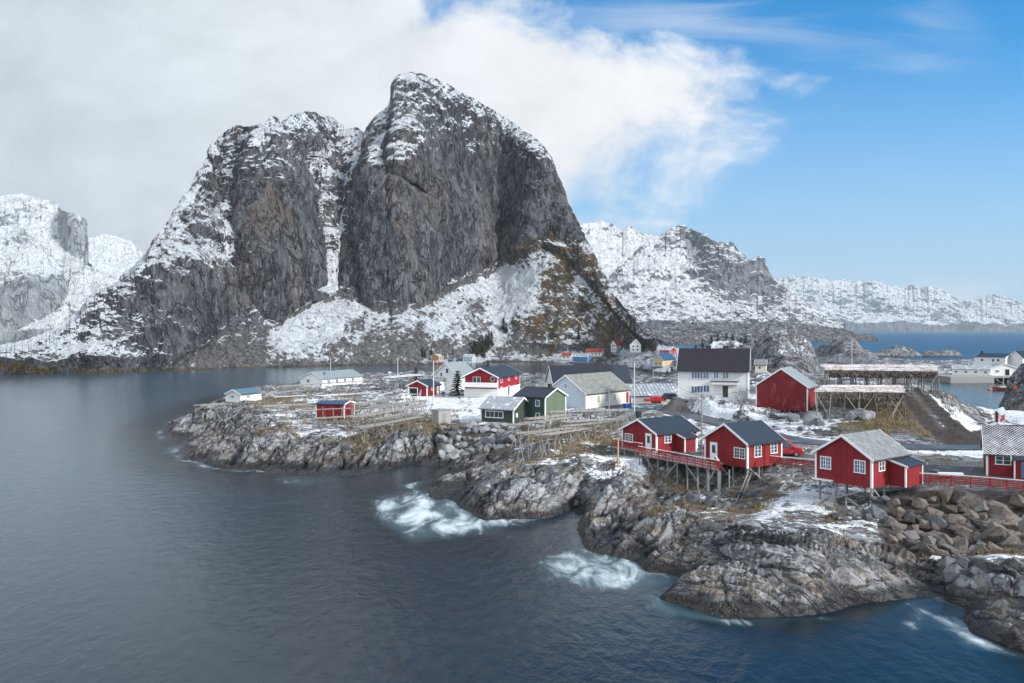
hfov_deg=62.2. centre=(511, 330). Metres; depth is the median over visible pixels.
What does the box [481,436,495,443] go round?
boulder
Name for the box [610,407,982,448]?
road
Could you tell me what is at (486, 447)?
boulder
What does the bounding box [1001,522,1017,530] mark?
boulder
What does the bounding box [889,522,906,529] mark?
boulder
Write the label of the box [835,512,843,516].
boulder
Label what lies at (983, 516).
boulder
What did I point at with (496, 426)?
boulder
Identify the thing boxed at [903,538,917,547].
boulder
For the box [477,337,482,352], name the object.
spruce tree
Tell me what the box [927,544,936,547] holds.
boulder
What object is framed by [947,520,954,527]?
boulder
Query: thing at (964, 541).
boulder
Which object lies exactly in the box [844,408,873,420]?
boulder
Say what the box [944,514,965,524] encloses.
boulder
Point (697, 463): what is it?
boardwalk
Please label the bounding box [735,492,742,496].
boulder
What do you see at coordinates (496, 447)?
boulder
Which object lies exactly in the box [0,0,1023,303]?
sky
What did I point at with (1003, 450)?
cabin
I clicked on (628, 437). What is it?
window
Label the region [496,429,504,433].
boulder
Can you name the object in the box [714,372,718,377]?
window
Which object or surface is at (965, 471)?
road
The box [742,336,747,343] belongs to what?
spruce tree
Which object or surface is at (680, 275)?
mountain
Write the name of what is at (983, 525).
boulder
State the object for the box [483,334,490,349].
spruce tree
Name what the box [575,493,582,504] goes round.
boulder
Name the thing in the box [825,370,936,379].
hanging fish
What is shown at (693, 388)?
window
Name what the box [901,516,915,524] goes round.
boulder
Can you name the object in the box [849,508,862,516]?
boulder
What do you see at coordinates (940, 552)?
boulder
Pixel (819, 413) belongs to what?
boulder
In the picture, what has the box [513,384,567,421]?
house
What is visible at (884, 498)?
boulder
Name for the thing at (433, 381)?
utility pole
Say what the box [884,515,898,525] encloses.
boulder
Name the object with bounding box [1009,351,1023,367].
warehouse
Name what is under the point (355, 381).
drying rack
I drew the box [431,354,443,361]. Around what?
house
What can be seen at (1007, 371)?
door
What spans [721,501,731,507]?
boulder
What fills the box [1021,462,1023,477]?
door
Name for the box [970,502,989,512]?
boulder
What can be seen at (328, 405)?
boathouse
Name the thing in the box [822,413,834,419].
boulder
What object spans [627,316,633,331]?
spruce tree
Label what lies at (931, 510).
boulder
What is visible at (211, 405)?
drying rack
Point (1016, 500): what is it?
boulder
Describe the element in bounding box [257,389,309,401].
drying rack
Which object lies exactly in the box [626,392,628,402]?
door
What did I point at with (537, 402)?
window
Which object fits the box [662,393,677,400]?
car
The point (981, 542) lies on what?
boulder
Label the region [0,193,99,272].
mountain
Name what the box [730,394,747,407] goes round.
shrub
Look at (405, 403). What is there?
drying rack
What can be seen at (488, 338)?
spruce tree
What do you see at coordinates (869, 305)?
mountain
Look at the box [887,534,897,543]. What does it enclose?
boulder
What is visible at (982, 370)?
shed
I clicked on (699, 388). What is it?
window
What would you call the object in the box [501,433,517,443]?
boulder
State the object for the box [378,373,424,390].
drying rack
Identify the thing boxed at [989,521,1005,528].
boulder
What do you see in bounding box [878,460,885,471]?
window
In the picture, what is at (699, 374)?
window
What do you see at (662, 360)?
house
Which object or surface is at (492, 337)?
spruce tree
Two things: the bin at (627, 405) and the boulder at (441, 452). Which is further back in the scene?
the bin at (627, 405)
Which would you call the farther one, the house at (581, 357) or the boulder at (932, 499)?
the house at (581, 357)
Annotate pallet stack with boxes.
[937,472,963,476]
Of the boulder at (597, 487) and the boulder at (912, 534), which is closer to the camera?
the boulder at (912, 534)
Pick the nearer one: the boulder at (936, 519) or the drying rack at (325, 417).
the boulder at (936, 519)
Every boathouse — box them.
[299,368,363,385]
[314,400,355,419]
[436,360,447,363]
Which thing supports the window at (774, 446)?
in the cabin at (746, 445)
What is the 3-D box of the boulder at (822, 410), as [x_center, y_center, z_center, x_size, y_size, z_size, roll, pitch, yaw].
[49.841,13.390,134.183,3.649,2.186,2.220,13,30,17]
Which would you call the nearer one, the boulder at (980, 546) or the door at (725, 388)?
the boulder at (980, 546)
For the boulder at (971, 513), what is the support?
on the terrain at (765, 563)
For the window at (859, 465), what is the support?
in the cabin at (871, 459)
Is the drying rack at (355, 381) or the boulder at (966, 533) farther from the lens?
the drying rack at (355, 381)
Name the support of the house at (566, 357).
on the mountain at (425, 212)
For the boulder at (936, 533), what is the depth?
76.66 m
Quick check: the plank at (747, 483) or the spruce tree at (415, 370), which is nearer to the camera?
the plank at (747, 483)
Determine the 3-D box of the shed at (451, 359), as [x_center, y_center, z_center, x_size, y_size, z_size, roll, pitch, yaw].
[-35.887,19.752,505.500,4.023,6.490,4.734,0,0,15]
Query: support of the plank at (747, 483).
on the terrain at (765, 563)
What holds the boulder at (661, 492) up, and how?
on the terrain at (765, 563)
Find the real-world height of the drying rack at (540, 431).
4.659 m
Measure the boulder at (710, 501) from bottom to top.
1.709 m
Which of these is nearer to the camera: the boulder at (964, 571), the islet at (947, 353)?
the boulder at (964, 571)
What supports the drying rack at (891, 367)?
on the terrain at (765, 563)
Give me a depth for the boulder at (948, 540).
75.25 m
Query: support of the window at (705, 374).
in the house at (713, 372)
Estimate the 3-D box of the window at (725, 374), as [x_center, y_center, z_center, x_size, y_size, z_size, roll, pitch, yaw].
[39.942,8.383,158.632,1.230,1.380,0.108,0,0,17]
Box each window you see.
[485,410,502,417]
[535,400,539,406]
[624,433,632,442]
[664,434,671,442]
[691,372,696,378]
[691,386,696,392]
[697,372,702,378]
[697,385,702,392]
[703,372,708,378]
[703,385,709,391]
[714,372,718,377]
[722,372,728,378]
[733,447,744,458]
[754,445,761,457]
[770,443,777,453]
[820,456,830,469]
[853,459,865,473]
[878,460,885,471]
[995,456,1010,464]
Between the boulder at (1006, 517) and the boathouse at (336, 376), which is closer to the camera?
the boulder at (1006, 517)
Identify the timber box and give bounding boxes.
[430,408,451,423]
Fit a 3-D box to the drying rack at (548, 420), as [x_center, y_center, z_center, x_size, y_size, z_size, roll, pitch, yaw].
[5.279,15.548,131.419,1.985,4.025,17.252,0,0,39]
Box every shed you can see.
[448,358,455,361]
[626,383,677,403]
[754,359,767,372]
[952,365,990,375]
[989,363,1017,375]
[992,407,1006,421]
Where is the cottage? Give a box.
[224,387,262,401]
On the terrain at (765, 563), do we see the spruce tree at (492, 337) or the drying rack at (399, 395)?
the drying rack at (399, 395)
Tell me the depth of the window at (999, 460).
89.44 m
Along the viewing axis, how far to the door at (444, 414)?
146.64 m
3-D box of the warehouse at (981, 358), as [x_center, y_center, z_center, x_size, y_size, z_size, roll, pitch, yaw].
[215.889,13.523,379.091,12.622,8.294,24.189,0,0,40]
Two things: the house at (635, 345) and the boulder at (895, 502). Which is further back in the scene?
the house at (635, 345)
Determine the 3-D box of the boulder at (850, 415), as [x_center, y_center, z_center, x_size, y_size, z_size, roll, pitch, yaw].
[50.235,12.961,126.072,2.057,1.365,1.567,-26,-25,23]
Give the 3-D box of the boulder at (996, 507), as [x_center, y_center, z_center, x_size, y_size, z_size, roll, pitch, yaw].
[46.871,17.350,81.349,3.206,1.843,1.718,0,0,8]
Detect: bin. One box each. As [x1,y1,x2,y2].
[623,403,631,408]
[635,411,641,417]
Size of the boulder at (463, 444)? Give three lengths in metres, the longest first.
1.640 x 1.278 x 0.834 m
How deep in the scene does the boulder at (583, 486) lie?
98.37 m
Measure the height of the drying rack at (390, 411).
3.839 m
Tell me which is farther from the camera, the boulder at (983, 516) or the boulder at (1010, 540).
the boulder at (983, 516)
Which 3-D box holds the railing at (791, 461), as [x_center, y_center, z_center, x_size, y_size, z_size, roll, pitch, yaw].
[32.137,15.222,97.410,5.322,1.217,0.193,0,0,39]
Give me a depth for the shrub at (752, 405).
144.98 m
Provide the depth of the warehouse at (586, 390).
169.82 m
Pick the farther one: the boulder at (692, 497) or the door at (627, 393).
the door at (627, 393)
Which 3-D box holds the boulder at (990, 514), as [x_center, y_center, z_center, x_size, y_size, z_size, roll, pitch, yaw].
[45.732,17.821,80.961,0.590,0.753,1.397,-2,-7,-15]
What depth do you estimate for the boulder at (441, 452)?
128.05 m
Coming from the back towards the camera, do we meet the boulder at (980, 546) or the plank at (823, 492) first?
the plank at (823, 492)
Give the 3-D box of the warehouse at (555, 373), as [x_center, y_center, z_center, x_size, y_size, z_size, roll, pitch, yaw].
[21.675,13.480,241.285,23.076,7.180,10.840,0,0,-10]
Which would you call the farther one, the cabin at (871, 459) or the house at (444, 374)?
the house at (444, 374)
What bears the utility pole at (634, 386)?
on the terrain at (765, 563)
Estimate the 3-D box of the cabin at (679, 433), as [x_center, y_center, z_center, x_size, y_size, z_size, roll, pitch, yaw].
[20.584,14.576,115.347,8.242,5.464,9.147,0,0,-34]
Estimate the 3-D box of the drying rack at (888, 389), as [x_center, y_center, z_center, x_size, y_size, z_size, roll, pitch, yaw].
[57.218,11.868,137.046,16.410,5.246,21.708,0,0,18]
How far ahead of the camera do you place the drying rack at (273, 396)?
192.66 m
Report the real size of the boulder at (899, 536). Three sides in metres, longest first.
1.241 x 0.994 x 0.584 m
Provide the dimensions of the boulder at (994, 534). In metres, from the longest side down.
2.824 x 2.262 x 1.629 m
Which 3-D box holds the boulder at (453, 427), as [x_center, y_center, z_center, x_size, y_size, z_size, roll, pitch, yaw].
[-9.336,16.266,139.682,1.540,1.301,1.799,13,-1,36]
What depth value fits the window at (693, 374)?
160.37 m
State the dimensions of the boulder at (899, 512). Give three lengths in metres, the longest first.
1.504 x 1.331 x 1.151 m
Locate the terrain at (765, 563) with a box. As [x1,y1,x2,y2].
[163,325,1023,651]
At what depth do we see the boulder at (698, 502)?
91.07 m
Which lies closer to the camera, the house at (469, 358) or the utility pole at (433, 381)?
the utility pole at (433, 381)
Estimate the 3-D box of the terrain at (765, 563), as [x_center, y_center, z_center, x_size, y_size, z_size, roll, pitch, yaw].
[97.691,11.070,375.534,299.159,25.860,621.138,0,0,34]
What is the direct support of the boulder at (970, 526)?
on the terrain at (765, 563)
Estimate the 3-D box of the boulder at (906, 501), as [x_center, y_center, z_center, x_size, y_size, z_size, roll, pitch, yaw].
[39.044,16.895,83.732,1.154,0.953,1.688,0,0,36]
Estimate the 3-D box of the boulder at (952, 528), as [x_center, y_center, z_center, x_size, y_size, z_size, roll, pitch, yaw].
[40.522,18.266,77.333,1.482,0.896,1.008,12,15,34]
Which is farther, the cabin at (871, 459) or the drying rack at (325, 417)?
the drying rack at (325, 417)
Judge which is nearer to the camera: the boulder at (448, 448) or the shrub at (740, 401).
the boulder at (448, 448)
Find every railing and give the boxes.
[770,455,814,469]
[919,473,1023,492]
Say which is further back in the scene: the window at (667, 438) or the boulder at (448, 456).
the boulder at (448, 456)
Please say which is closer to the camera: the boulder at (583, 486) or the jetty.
the boulder at (583, 486)
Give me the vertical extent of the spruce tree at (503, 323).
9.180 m
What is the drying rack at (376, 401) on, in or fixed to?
on the terrain at (765, 563)
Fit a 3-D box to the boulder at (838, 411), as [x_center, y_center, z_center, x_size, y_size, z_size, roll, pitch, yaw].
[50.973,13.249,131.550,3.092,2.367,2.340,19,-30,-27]
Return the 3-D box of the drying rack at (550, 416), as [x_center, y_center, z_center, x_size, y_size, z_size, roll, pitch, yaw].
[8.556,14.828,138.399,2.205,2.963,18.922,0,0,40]
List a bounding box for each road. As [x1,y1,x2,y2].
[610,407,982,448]
[782,454,1023,479]
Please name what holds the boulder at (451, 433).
on the terrain at (765, 563)
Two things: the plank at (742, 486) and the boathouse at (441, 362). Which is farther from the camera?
the boathouse at (441, 362)
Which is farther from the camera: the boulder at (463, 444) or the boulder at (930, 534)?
the boulder at (463, 444)
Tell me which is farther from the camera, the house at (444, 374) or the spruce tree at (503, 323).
the spruce tree at (503, 323)
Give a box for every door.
[443,413,446,422]
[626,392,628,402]
[645,433,651,448]
[710,442,717,458]
[722,385,728,396]
[1005,369,1009,374]
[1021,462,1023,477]
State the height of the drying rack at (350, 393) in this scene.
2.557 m
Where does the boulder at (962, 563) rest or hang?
on the terrain at (765, 563)
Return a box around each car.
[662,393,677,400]
[782,438,804,456]
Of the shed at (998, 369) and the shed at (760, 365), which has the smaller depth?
the shed at (760, 365)
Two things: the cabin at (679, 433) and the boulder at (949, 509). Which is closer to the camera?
the boulder at (949, 509)
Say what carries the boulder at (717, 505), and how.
on the terrain at (765, 563)
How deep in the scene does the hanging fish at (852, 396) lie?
129.12 m
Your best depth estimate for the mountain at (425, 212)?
537.07 m
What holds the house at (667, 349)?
on the mountain at (425, 212)
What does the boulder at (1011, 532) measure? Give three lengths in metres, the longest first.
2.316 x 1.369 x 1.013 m
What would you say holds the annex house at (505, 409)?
on the terrain at (765, 563)
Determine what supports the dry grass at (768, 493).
on the terrain at (765, 563)
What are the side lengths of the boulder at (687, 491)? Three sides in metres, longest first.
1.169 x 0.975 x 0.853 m
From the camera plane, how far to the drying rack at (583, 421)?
128.78 m
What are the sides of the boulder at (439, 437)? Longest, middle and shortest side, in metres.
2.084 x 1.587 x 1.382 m
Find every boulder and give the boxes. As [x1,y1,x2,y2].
[435,435,447,442]
[437,443,445,449]
[438,450,444,455]
[443,444,454,452]
[444,453,451,460]
[448,431,456,435]
[449,434,457,440]
[450,425,458,430]
[451,449,460,459]
[458,441,467,447]
[465,421,477,428]
[465,448,474,454]
[472,428,479,432]
[474,447,482,453]
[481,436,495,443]
[484,445,489,451]
[492,424,500,428]
[494,444,504,450]
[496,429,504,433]
[498,422,506,428]
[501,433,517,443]
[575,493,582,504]
[579,485,589,490]
[584,487,595,499]
[594,484,602,490]
[643,482,649,488]
[658,490,666,494]
[664,499,672,505]
[683,489,693,494]
[685,494,699,501]
[695,500,703,504]
[703,496,717,506]
[704,492,714,495]
[713,489,721,493]
[714,502,720,507]
[721,487,729,493]
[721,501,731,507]
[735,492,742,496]
[745,490,755,496]
[786,412,800,421]
[797,426,803,430]
[801,411,823,419]
[802,413,817,425]
[817,409,830,413]
[818,416,826,425]
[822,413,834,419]
[829,513,837,519]
[831,407,847,416]
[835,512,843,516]
[841,510,855,516]
[841,516,850,520]
[843,412,856,419]
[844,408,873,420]
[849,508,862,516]
[861,513,871,520]
[865,506,887,518]
[868,496,878,502]
[868,517,877,521]
[878,496,889,502]
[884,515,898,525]
[886,498,900,507]
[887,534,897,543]
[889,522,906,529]
[891,506,905,517]
[891,528,903,534]
[894,533,905,541]
[900,496,912,505]
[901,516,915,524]
[902,530,919,540]
[903,509,915,520]
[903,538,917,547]
[907,540,928,553]
[909,525,925,537]
[911,497,928,508]
[915,515,924,522]
[916,546,934,558]
[919,519,929,529]
[919,536,936,543]
[922,513,947,528]
[924,532,935,536]
[926,496,937,502]
[926,507,943,516]
[927,521,939,531]
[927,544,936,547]
[931,530,949,536]
[931,547,949,556]
[933,535,945,545]
[934,567,942,573]
[936,556,955,569]
[937,485,952,502]
[939,505,957,513]
[940,543,960,554]
[941,534,953,545]
[941,564,963,582]
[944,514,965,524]
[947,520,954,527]
[947,525,962,533]
[951,486,967,501]
[951,496,964,503]
[952,535,960,542]
[952,560,967,567]
[954,537,969,546]
[954,545,967,553]
[955,529,975,544]
[957,506,967,513]
[959,568,969,575]
[962,508,979,518]
[963,523,975,529]
[966,516,980,524]
[968,545,978,553]
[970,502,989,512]
[973,520,989,528]
[973,531,980,539]
[974,526,1006,543]
[975,539,985,546]
[976,544,986,552]
[977,512,987,520]
[979,522,989,529]
[985,500,1015,514]
[986,515,999,520]
[986,541,1002,550]
[987,513,997,517]
[987,519,1004,523]
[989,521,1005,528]
[995,535,1023,548]
[996,513,1014,521]
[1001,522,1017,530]
[1004,529,1021,536]
[1008,493,1023,507]
[1010,515,1023,521]
[1017,520,1023,533]
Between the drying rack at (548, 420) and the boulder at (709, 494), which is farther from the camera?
the drying rack at (548, 420)
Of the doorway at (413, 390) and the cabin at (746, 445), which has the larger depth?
the doorway at (413, 390)
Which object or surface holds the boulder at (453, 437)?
on the terrain at (765, 563)
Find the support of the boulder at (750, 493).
on the terrain at (765, 563)
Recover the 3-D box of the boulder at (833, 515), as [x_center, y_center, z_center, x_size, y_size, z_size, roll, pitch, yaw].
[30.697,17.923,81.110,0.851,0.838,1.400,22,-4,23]
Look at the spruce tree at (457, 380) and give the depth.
197.31 m
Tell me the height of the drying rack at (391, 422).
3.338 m
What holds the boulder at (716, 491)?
on the terrain at (765, 563)
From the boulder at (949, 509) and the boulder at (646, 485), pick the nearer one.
the boulder at (949, 509)
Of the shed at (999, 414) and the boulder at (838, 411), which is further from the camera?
the shed at (999, 414)
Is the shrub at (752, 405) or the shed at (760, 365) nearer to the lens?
the shrub at (752, 405)
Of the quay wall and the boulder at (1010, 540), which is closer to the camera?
the boulder at (1010, 540)
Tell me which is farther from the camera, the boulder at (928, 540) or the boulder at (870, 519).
the boulder at (870, 519)
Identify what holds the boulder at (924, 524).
on the terrain at (765, 563)
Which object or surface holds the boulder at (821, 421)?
on the terrain at (765, 563)
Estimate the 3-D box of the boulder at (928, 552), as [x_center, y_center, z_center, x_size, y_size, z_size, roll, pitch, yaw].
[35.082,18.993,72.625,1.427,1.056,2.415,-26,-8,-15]
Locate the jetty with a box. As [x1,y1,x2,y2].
[991,376,1010,381]
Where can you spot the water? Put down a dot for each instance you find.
(136, 546)
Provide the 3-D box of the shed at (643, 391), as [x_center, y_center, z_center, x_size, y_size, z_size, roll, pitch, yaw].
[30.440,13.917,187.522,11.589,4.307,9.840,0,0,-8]
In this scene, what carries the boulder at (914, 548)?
on the terrain at (765, 563)
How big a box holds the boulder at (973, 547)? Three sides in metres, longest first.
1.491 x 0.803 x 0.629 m
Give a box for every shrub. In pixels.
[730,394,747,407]
[733,387,755,401]
[745,400,760,410]
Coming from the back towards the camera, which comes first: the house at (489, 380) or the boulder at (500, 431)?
the house at (489, 380)
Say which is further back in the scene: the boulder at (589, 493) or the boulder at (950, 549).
the boulder at (589, 493)
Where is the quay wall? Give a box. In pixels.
[920,373,993,382]
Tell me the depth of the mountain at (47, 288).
1761.30 m
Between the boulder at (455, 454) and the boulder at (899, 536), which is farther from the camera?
the boulder at (455, 454)
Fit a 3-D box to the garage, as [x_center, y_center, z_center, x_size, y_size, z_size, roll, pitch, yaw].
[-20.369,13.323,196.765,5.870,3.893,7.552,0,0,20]
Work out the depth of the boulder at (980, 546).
72.24 m
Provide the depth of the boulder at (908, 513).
81.24 m
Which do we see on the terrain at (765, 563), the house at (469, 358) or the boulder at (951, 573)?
the boulder at (951, 573)
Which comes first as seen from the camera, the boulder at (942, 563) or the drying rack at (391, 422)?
the boulder at (942, 563)
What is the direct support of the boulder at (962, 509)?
on the terrain at (765, 563)
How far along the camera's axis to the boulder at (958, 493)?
81.79 m
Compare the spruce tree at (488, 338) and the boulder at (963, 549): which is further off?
the spruce tree at (488, 338)
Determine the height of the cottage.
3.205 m
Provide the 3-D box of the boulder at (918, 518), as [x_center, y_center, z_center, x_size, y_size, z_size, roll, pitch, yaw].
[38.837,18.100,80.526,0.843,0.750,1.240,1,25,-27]
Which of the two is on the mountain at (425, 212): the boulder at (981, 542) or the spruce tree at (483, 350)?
the spruce tree at (483, 350)
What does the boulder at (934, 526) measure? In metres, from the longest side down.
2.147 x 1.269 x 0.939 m
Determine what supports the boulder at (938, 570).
on the terrain at (765, 563)
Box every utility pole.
[433,360,439,407]
[608,388,609,416]
[617,438,618,466]
[634,361,639,411]
[698,394,705,444]
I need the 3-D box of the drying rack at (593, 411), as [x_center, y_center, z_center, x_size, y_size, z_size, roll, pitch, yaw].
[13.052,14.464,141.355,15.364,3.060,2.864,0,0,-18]
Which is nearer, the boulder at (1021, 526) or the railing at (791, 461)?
the boulder at (1021, 526)
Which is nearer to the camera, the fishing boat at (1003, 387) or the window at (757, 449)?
the window at (757, 449)
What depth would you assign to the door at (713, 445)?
103.38 m
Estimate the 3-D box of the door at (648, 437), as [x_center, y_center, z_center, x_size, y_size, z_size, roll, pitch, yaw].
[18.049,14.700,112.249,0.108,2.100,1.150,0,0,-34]
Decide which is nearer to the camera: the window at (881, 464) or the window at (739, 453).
the window at (881, 464)
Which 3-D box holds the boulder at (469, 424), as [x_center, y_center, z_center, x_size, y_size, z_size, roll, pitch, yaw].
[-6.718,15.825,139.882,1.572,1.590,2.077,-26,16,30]
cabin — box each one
[618,415,700,454]
[700,420,786,488]
[810,429,926,506]
[980,425,1023,479]
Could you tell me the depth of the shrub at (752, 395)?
153.89 m
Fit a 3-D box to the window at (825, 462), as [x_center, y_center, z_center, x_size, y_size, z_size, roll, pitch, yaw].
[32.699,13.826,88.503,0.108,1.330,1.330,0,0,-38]
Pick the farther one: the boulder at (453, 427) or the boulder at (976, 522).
the boulder at (453, 427)
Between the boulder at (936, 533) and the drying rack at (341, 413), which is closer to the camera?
the boulder at (936, 533)
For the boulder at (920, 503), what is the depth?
82.35 m
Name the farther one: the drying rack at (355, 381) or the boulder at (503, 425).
the drying rack at (355, 381)
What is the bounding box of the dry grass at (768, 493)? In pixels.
[200,378,1022,560]
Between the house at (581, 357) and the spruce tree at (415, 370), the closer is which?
the spruce tree at (415, 370)
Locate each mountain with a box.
[0,72,677,374]
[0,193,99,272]
[0,244,117,339]
[88,233,145,278]
[580,220,658,278]
[607,225,844,329]
[774,276,1023,331]
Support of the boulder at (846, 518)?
on the terrain at (765, 563)
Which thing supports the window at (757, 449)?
in the cabin at (746, 445)
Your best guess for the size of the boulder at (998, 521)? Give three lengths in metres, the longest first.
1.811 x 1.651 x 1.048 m
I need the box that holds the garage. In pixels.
[405,379,441,395]
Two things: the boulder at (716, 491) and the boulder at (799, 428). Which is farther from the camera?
the boulder at (799, 428)
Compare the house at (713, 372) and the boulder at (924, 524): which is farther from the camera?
the house at (713, 372)
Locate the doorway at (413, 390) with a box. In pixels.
[409,388,416,395]
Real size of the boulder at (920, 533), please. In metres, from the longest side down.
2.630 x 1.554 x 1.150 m
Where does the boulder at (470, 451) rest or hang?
on the terrain at (765, 563)
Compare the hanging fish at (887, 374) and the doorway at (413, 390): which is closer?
the hanging fish at (887, 374)
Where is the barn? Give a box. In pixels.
[753,366,817,412]
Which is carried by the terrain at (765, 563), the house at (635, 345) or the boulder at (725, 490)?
the boulder at (725, 490)
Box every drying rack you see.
[193,402,231,418]
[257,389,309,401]
[260,403,310,413]
[269,395,306,403]
[277,379,384,394]
[283,409,317,420]
[310,413,359,428]
[317,391,368,400]
[318,406,352,422]
[346,404,433,436]
[350,396,401,419]
[354,415,429,443]
[361,400,429,425]
[368,410,421,431]
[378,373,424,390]
[379,392,416,410]
[508,415,580,447]
[516,425,575,462]
[524,408,600,432]
[535,425,590,458]
[548,408,632,425]
[560,417,616,438]
[561,416,626,437]
[813,385,910,417]
[820,364,945,406]
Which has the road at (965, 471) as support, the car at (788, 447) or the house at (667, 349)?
the car at (788, 447)
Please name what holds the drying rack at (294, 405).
on the terrain at (765, 563)
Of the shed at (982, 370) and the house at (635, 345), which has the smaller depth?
the shed at (982, 370)
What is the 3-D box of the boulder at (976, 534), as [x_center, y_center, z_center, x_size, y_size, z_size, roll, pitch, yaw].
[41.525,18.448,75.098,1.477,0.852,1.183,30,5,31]
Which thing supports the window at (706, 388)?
in the house at (713, 372)
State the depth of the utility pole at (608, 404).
150.19 m
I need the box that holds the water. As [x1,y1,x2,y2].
[0,332,1023,682]
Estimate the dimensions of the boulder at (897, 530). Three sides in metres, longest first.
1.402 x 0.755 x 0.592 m
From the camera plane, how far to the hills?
1313.86 m
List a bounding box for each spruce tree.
[411,367,419,381]
[447,370,463,395]
[474,341,480,355]
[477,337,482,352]
[481,346,486,357]
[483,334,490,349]
[486,330,492,347]
[489,331,494,344]
[500,317,506,329]
[576,328,580,339]
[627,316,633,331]
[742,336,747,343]
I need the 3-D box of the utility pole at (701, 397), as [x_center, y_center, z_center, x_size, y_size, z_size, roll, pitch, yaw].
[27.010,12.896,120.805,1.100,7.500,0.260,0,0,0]
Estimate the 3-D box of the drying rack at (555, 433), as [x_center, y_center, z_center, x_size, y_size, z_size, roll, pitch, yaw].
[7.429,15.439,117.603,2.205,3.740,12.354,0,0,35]
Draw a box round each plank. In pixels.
[735,469,749,503]
[740,471,751,500]
[815,490,831,494]
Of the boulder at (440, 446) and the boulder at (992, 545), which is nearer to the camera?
the boulder at (992, 545)
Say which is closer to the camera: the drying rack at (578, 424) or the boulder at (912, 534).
the boulder at (912, 534)
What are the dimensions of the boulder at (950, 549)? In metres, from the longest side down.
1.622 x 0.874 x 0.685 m
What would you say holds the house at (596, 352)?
on the mountain at (425, 212)
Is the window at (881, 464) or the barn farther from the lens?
the barn
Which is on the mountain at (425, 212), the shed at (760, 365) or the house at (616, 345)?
the house at (616, 345)
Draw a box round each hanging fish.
[817,392,902,401]
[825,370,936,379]
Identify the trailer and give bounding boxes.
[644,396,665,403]
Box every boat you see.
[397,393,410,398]
[992,372,1007,389]
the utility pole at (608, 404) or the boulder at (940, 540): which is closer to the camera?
the boulder at (940, 540)
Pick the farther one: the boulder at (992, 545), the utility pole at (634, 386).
the utility pole at (634, 386)
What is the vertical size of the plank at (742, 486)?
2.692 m
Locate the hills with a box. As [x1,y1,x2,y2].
[643,321,877,344]
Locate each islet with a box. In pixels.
[872,345,922,356]
[921,350,961,356]
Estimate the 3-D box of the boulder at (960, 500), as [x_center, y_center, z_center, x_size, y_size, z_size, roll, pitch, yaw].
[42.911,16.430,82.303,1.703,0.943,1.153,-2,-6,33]
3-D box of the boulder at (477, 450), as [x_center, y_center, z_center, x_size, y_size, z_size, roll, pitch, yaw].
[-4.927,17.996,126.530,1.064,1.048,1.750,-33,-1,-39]
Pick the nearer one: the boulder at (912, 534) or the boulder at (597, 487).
the boulder at (912, 534)
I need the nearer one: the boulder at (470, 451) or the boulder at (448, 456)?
the boulder at (448, 456)
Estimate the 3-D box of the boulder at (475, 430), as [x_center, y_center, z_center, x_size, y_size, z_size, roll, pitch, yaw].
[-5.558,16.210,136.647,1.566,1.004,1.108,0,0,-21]
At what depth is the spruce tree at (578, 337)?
547.54 m
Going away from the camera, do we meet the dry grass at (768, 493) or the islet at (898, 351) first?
the dry grass at (768, 493)
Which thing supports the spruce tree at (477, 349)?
on the mountain at (425, 212)
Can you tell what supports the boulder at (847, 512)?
on the terrain at (765, 563)
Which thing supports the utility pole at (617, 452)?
on the terrain at (765, 563)
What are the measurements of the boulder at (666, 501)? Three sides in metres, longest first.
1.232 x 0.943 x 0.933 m
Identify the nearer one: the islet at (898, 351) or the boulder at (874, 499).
the boulder at (874, 499)
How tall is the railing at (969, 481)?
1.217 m
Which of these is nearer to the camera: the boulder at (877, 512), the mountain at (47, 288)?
the boulder at (877, 512)
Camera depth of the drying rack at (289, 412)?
157.34 m
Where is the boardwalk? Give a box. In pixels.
[612,438,729,491]
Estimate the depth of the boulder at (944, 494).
82.11 m
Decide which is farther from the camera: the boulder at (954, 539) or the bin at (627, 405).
the bin at (627, 405)
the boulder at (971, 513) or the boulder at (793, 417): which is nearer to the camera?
the boulder at (971, 513)
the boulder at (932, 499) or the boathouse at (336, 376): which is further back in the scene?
the boathouse at (336, 376)
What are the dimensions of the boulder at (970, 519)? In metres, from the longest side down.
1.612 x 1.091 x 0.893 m
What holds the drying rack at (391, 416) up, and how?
on the terrain at (765, 563)
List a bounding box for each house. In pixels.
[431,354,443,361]
[431,361,473,389]
[460,360,522,397]
[462,354,475,362]
[478,396,527,422]
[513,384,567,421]
[561,353,572,360]
[572,353,590,362]
[586,348,604,357]
[610,340,621,352]
[629,339,641,356]
[652,353,675,368]
[659,346,676,354]
[676,346,750,398]
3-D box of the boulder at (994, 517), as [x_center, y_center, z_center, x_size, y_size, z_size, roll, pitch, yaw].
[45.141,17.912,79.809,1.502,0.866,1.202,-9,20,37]
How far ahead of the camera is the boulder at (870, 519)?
80.08 m
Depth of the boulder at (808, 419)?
126.42 m
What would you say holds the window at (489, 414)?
in the annex house at (505, 409)
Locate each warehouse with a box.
[545,365,632,386]
[552,371,630,408]
[973,351,1009,364]
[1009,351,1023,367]

